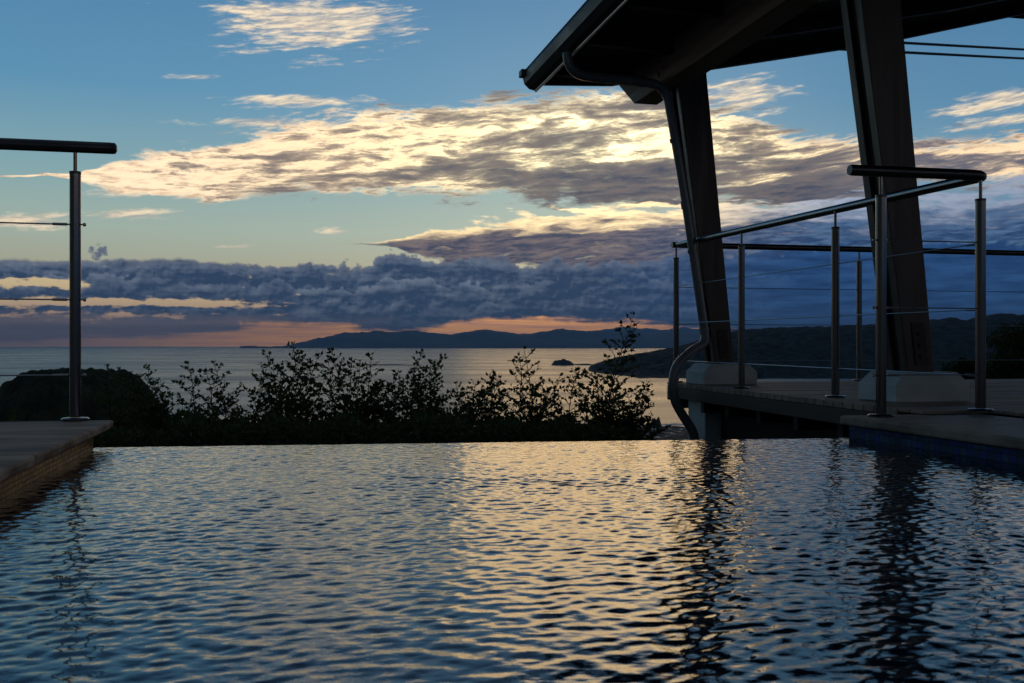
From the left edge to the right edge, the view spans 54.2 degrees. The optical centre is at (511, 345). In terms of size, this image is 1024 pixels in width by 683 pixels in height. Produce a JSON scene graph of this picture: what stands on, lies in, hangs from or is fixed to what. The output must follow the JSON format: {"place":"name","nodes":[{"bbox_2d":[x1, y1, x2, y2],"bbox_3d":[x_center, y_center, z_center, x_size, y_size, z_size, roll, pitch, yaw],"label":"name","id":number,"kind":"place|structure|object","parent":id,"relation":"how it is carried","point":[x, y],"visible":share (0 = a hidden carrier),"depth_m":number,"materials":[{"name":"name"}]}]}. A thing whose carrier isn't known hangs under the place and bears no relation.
{"place":"outdoors","nodes":[
{"label":"outdoors","id":0,"kind":"place"},
{"bbox_2d":[0,367,186,445],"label":"knoll","id":1,"kind":"structure","parent":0,"point":[37,398],"depth_m":278.56,"materials":[{"name":"green plant"}]},
{"bbox_2d":[0,347,862,426],"bbox_3d":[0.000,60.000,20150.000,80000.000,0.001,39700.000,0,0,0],"label":"sea","id":2,"kind":"structure","parent":0,"point":[466,365],"depth_m":2690.65,"materials":[{"name":"blue liquid"}]},
{"bbox_2d":[365,364,401,364],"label":"reef","id":3,"kind":"object","parent":2,"relation":"in","point":[385,364],"visible":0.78,"depth_m":2985.74},
{"bbox_2d":[551,359,573,364],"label":"rocky islet","id":4,"kind":"object","parent":2,"relation":"in","point":[562,362],"visible":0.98,"depth_m":2978.25,"materials":[{"name":"grey stone"}]},
{"bbox_2d":[187,426,687,444],"bbox_3d":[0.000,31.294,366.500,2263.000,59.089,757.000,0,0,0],"label":"ground","id":5,"kind":"structure","parent":0,"point":[675,433],"depth_m":670.71,"materials":[{"name":"grey stone"}]},
{"bbox_2d":[0,420,113,499],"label":"pool wall","id":6,"kind":"structure","parent":5,"relation":"on","point":[31,451],"depth_m":2.78,"materials":[{"name":"stone"}]},
{"bbox_2d":[0,138,116,421],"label":"cable railing","id":7,"kind":"object","parent":6,"relation":"on","point":[75,224],"visible":1,"depth_m":3.50,"materials":[{"name":"metal"}]},
{"bbox_2d":[1,406,648,448],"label":"hedge","id":8,"kind":"object","parent":5,"relation":"on","point":[488,430],"visible":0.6,"depth_m":5.15,"materials":[{"name":"green plant"}]},
{"bbox_2d":[86,363,174,446],"bbox_3d":[-2.385,0.581,6.247,0.636,0.945,0.494,0,0,26],"label":"shrub","id":9,"kind":"object","parent":8,"relation":"on","point":[118,418],"visible":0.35,"depth_m":6.20,"materials":[{"name":"green plant"}]},
{"bbox_2d":[128,364,183,445],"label":"shrub","id":10,"kind":"object","parent":8,"relation":"on","point":[162,407],"visible":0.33,"depth_m":6.24,"materials":[{"name":"green plant"}]},
{"bbox_2d":[170,360,246,445],"bbox_3d":[-1.932,0.571,6.186,0.638,0.964,0.540,0,0,18],"label":"shrub","id":11,"kind":"object","parent":8,"relation":"on","point":[216,411],"visible":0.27,"depth_m":6.22,"materials":[{"name":"green plant"}]},
{"bbox_2d":[222,341,331,445],"bbox_3d":[-1.508,0.511,6.336,0.746,1.084,0.633,0,0,-33],"label":"shrub","id":12,"kind":"object","parent":8,"relation":"on","point":[254,416],"visible":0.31,"depth_m":6.25,"materials":[{"name":"green plant"}]},
{"bbox_2d":[270,347,391,444],"bbox_3d":[-1.120,0.532,6.136,0.804,1.043,0.591,0,0,0],"label":"shrub","id":13,"kind":"object","parent":8,"relation":"on","point":[358,403],"visible":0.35,"depth_m":6.03,"materials":[{"name":"green plant"}]},
{"bbox_2d":[343,370,414,443],"bbox_3d":[-0.838,0.606,6.359,0.615,0.895,0.729,0,0,26],"label":"shrub","id":14,"kind":"object","parent":8,"relation":"on","point":[375,394],"visible":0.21,"depth_m":6.18,"materials":[{"name":"green plant"}]},
{"bbox_2d":[373,348,465,442],"bbox_3d":[-0.572,0.534,6.245,0.641,1.039,0.738,0,0,0],"label":"shrub","id":15,"kind":"object","parent":8,"relation":"on","point":[418,396],"visible":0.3,"depth_m":6.12,"materials":[{"name":"green plant"}]},
{"bbox_2d":[437,379,507,442],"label":"shrub","id":16,"kind":"object","parent":8,"relation":"on","point":[468,408],"visible":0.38,"depth_m":6.31,"materials":[{"name":"green plant"}]},
{"bbox_2d":[465,346,589,441],"bbox_3d":[0.107,0.523,6.280,0.783,1.062,0.726,0,0,-32],"label":"shrub","id":17,"kind":"object","parent":8,"relation":"on","point":[532,411],"visible":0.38,"depth_m":6.17,"materials":[{"name":"green plant"}]},
{"bbox_2d":[563,311,641,440],"bbox_3d":[0.625,0.417,6.286,0.626,1.271,0.565,0,0,0],"label":"shrub","id":18,"kind":"object","parent":8,"relation":"on","point":[606,405],"visible":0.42,"depth_m":6.33,"materials":[{"name":"green plant"}]},
{"bbox_2d":[585,380,671,440],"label":"shrub","id":19,"kind":"object","parent":8,"relation":"on","point":[631,417],"visible":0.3,"depth_m":6.05,"materials":[{"name":"green plant"}]},
{"bbox_2d":[652,417,661,426],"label":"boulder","id":20,"kind":"object","parent":5,"relation":"on","point":[658,421],"visible":0.56,"depth_m":731.25,"materials":[{"name":"grey stone"}]},
{"bbox_2d":[667,379,1023,438],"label":"wooden deck","id":21,"kind":"structure","parent":5,"relation":"on","point":[781,409],"depth_m":5.30,"materials":[{"name":"wood"}]},
{"bbox_2d":[519,0,1023,439],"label":"pavilion","id":22,"kind":"structure","parent":21,"relation":"on","point":[670,53],"depth_m":5.95,"materials":[{"name":"wood"}]},
{"bbox_2d":[840,50,1023,59],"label":"power line","id":23,"kind":"object","parent":22,"relation":"attached to","point":[951,54],"visible":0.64,"depth_m":9.29,"materials":[{"name":"black"}]},
{"bbox_2d":[904,41,1023,50],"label":"power line","id":24,"kind":"object","parent":22,"relation":"attached to","point":[955,45],"visible":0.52,"depth_m":9.28,"materials":[{"name":"black"}]},
{"bbox_2d":[671,164,1023,417],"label":"cable railing","id":25,"kind":"object","parent":21,"relation":"on","point":[955,178],"visible":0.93,"depth_m":4.25,"materials":[{"name":"metal"}]},
{"bbox_2d":[840,414,1023,465],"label":"pool wall","id":26,"kind":"structure","parent":5,"relation":"on","point":[991,437],"depth_m":3.30,"materials":[{"name":"stone"}]},
{"bbox_2d":[940,355,992,378],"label":"leafy shrub","id":27,"kind":"object","parent":5,"relation":"on","point":[964,367],"visible":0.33,"depth_m":11.89,"materials":[{"name":"green plant"}]},
{"bbox_2d":[986,321,1023,378],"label":"leafy tree","id":28,"kind":"object","parent":5,"relation":"on","point":[1014,339],"visible":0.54,"depth_m":12.90,"materials":[{"name":"green plant"}]},
{"bbox_2d":[986,347,1023,378],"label":"leafy shrub","id":29,"kind":"object","parent":5,"relation":"on","point":[1010,364],"visible":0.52,"depth_m":12.40,"materials":[{"name":"green plant"}]},
{"bbox_2d":[240,328,699,347],"bbox_3d":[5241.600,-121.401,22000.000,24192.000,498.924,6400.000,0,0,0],"label":"mountain range","id":30,"kind":"structure","parent":0,"point":[554,338],"depth_m":20264.67,"materials":[{"name":"stone"}]},
{"bbox_2d":[0,438,1023,682],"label":"pool water","id":31,"kind":"structure","parent":0,"point":[826,560],"depth_m":1.57,"materials":[{"name":"blue liquid"}]},
{"bbox_2d":[0,0,1023,346],"label":"sky","id":32,"kind":"structure","parent":0,"point":[280,172],"materials":[{"name":"blue"}]},
{"bbox_2d":[580,423,682,424],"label":"surf","id":33,"kind":"structure","parent":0,"point":[665,424],"depth_m":755.11,"materials":[{"name":"white liquid"}]},
{"bbox_2d":[594,327,737,334],"bbox_3d":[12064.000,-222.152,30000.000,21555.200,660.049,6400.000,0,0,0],"label":"mountain range","id":34,"kind":"structure","parent":0,"point":[685,330],"depth_m":29548.80,"materials":[{"name":"stone"}]},
{"bbox_2d":[588,313,1023,378],"bbox_3d":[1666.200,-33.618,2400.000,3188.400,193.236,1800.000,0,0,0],"label":"headland","id":35,"kind":"structure","parent":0,"point":[795,346],"depth_m":2043.11,"materials":[{"name":"green plant"}]}
]}

